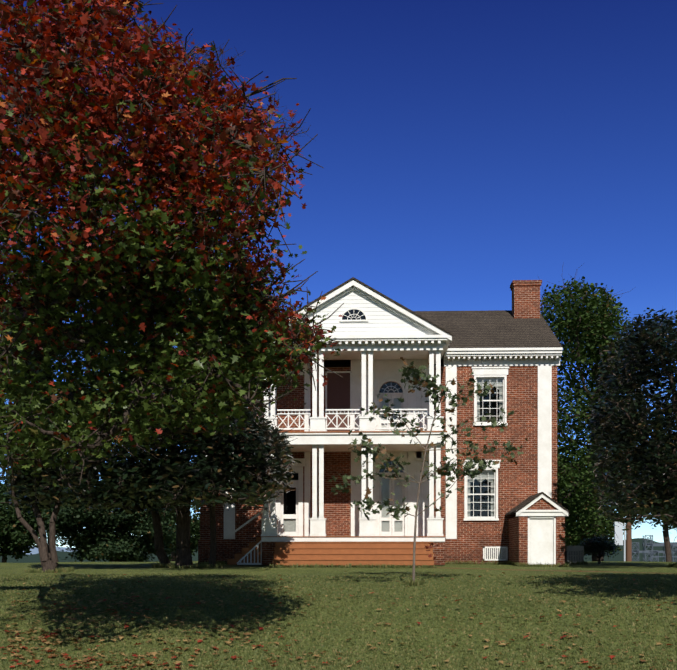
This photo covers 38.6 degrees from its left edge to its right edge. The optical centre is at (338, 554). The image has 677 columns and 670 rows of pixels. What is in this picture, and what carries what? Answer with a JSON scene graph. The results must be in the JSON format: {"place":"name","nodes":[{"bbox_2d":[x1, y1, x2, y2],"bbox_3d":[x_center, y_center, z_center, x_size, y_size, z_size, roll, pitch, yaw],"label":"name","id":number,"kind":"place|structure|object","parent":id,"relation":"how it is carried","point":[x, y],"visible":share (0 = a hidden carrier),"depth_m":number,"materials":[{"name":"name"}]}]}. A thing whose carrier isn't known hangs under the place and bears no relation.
{"place":"outdoors","nodes":[
{"label":"outdoors","id":0,"kind":"place"},
{"bbox_2d":[40,493,175,561],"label":"bush","id":1,"kind":"object","parent":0,"point":[71,524],"depth_m":60.82,"materials":[{"name":"green plant"}]},
{"bbox_2d":[0,560,676,669],"bbox_3d":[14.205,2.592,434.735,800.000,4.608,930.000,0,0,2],"label":"lawn","id":2,"kind":"structure","parent":0,"point":[595,568],"depth_m":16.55,"materials":[{"name":"green plant"}]},
{"bbox_2d":[0,481,48,562],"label":"tree","id":3,"kind":"object","parent":2,"relation":"on","point":[14,534],"depth_m":56.70,"materials":[{"name":"green plant"}]},
{"bbox_2d":[11,451,65,571],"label":"tree stems","id":4,"kind":"object","parent":2,"relation":"on","point":[46,562],"visible":0.42,"depth_m":29.11,"materials":[{"name":"brown plant"}]},
{"bbox_2d":[0,466,83,559],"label":"tree","id":5,"kind":"object","parent":2,"relation":"on","point":[47,534],"depth_m":70.08,"materials":[{"name":"plant"}]},
{"bbox_2d":[1,351,300,567],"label":"magnolia","id":6,"kind":"object","parent":2,"relation":"on","point":[137,490],"depth_m":29.10,"materials":[{"name":"green plant"}]},
{"bbox_2d":[132,480,199,560],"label":"tree","id":7,"kind":"object","parent":2,"relation":"on","point":[195,528],"depth_m":94.06,"materials":[{"name":"green plant"}]},
{"bbox_2d":[0,0,345,501],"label":"maple","id":8,"kind":"object","parent":2,"relation":"on","point":[186,84],"depth_m":11.22,"materials":[{"name":"red plant"}]},
{"bbox_2d":[0,0,340,482],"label":"maple leaves","id":9,"kind":"object","parent":8,"relation":"attached to","point":[43,132],"visible":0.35,"depth_m":11.09,"materials":[{"name":"red plant"}]},
{"bbox_2d":[227,431,446,564],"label":"house porch steps and floor","id":10,"kind":"structure","parent":2,"relation":"on","point":[344,553],"depth_m":32.43,"materials":[{"name":"brown paint"}]},
{"bbox_2d":[0,570,676,669],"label":"fallen leaves","id":11,"kind":"object","parent":2,"relation":"on","point":[135,654],"visible":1,"depth_m":14.38,"materials":[{"name":"brown plant"}]},
{"bbox_2d":[0,538,676,562],"bbox_3d":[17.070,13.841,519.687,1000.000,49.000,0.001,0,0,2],"label":"distant tree line","id":12,"kind":"object","parent":2,"relation":"on","point":[33,558],"visible":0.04,"depth_m":515.71,"materials":[{"name":"green plant"}]},
{"bbox_2d":[198,280,564,564],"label":"brick wall","id":13,"kind":"structure","parent":2,"relation":"on","point":[518,484],"depth_m":35.31,"materials":[{"name":"red brick"}]},
{"bbox_2d":[327,373,349,430],"bbox_3d":[0.005,-5.449,35.464,0.850,2.460,0.045,0,0,2],"label":"door","id":14,"kind":"structure","parent":13,"relation":"in","point":[338,392],"depth_m":35.45,"materials":[{"name":"wood"}]},
{"bbox_2d":[289,289,433,335],"bbox_3d":[0.508,-8.339,33.048,6.240,1.800,0.100,0,0,2],"label":"pediment siding","id":15,"kind":"object","parent":13,"relation":"attached to","point":[382,320],"visible":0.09,"depth_m":32.98,"materials":[{"name":"white wood"}]},
{"bbox_2d":[220,277,568,515],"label":"roof","id":16,"kind":"structure","parent":13,"relation":"on","point":[489,329],"depth_m":36.96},
{"bbox_2d":[223,279,567,564],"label":"house trim","id":17,"kind":"structure","parent":13,"relation":"attached to","point":[377,363],"depth_m":34.88,"materials":[{"name":"white wood"}]},
{"bbox_2d":[284,309,502,531],"bbox_3d":[1.922,-4.619,34.240,8.185,7.520,2.602,0,0,2],"label":"window glass","id":18,"kind":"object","parent":17,"relation":"in","point":[402,466],"depth_m":35.41,"materials":[{"name":"clear glass"}]},
{"bbox_2d":[327,357,527,582],"bbox_3d":[2.075,-1.809,22.070,4.618,5.144,1.906,0,0,2],"label":"sapling","id":19,"kind":"object","parent":2,"relation":"on","point":[428,384],"depth_m":22.16,"materials":[{"name":"green plant"}]},
{"bbox_2d":[424,542,438,559],"bbox_3d":[2.121,-0.095,22.194,0.292,0.432,0.325,0,0,-17],"label":"low sapling shoot","id":20,"kind":"object","parent":19,"relation":"attached to","point":[427,547],"visible":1,"depth_m":22.16,"materials":[{"name":"green plant"}]},
{"bbox_2d":[565,541,583,563],"bbox_3d":[8.920,-0.107,37.397,0.820,0.900,1.620,0,0,2],"label":"air conditioner unit","id":21,"kind":"object","parent":2,"relation":"on","point":[576,549],"visible":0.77,"depth_m":36.61,"materials":[{"name":"beige metal"}]},
{"bbox_2d":[565,551,582,560],"bbox_3d":[8.979,0.033,36.935,0.570,0.380,0.580,0,0,2],"label":"air conditioner coil","id":22,"kind":"object","parent":21,"relation":"in","point":[571,556],"visible":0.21,"depth_m":36.65,"materials":[{"name":"grey metal"}]},
{"bbox_2d":[539,262,655,561],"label":"tall tree","id":23,"kind":"object","parent":2,"relation":"on","point":[582,513],"depth_m":59.65,"materials":[{"name":"green plant"}]},
{"bbox_2d":[578,533,619,563],"bbox_3d":[9.889,-0.118,36.932,1.734,1.619,1.562,0,0,2],"label":"shrub","id":24,"kind":"object","parent":2,"relation":"on","point":[593,548],"depth_m":36.61,"materials":[{"name":"green plant"}]},
{"bbox_2d":[614,517,625,560],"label":"sign","id":25,"kind":"object","parent":2,"relation":"on","point":[619,533],"visible":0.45,"depth_m":49.36,"materials":[{"name":"metal"}]},
{"bbox_2d":[617,374,647,560],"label":"utility pole","id":26,"kind":"object","parent":2,"relation":"on","point":[628,545],"visible":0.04,"depth_m":49.39,"materials":[{"name":"brown wood"}]},
{"bbox_2d":[616,435,676,561],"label":"tree","id":27,"kind":"object","parent":2,"relation":"on","point":[667,545],"depth_m":73.99,"materials":[{"name":"plant"}]},
{"bbox_2d":[632,535,676,561],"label":"substation steelwork","id":28,"kind":"object","parent":2,"relation":"on","point":[650,552],"visible":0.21,"depth_m":116.97,"materials":[{"name":"grey metal"}]},
{"bbox_2d":[0,0,676,547],"label":"sky","id":29,"kind":"structure","parent":0,"point":[466,150],"materials":[{"name":"blue"}]},
{"bbox_2d":[23,542,663,554],"bbox_3d":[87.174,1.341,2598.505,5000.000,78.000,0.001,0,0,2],"label":"distant hills","id":30,"kind":"structure","parent":0,"point":[35,550],"depth_m":2627.28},
{"bbox_2d":[284,309,498,558],"bbox_3d":[1.455,-5.321,36.201,12.640,11.325,6.474,0,0,2],"label":"dark house interior","id":31,"kind":"object","parent":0,"point":[485,482],"visible":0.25,"depth_m":36.26,"materials":[{"name":"black"}]},
{"bbox_2d":[284,379,502,531],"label":"house curtains","id":32,"kind":"object","parent":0,"point":[384,512],"depth_m":35.58,"materials":[{"name":"white fabric"}]},
{"bbox_2d":[582,308,676,542],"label":"magnolia","id":33,"kind":"object","parent":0,"point":[658,425],"depth_m":30.57,"materials":[{"name":"green plant"}]}
]}

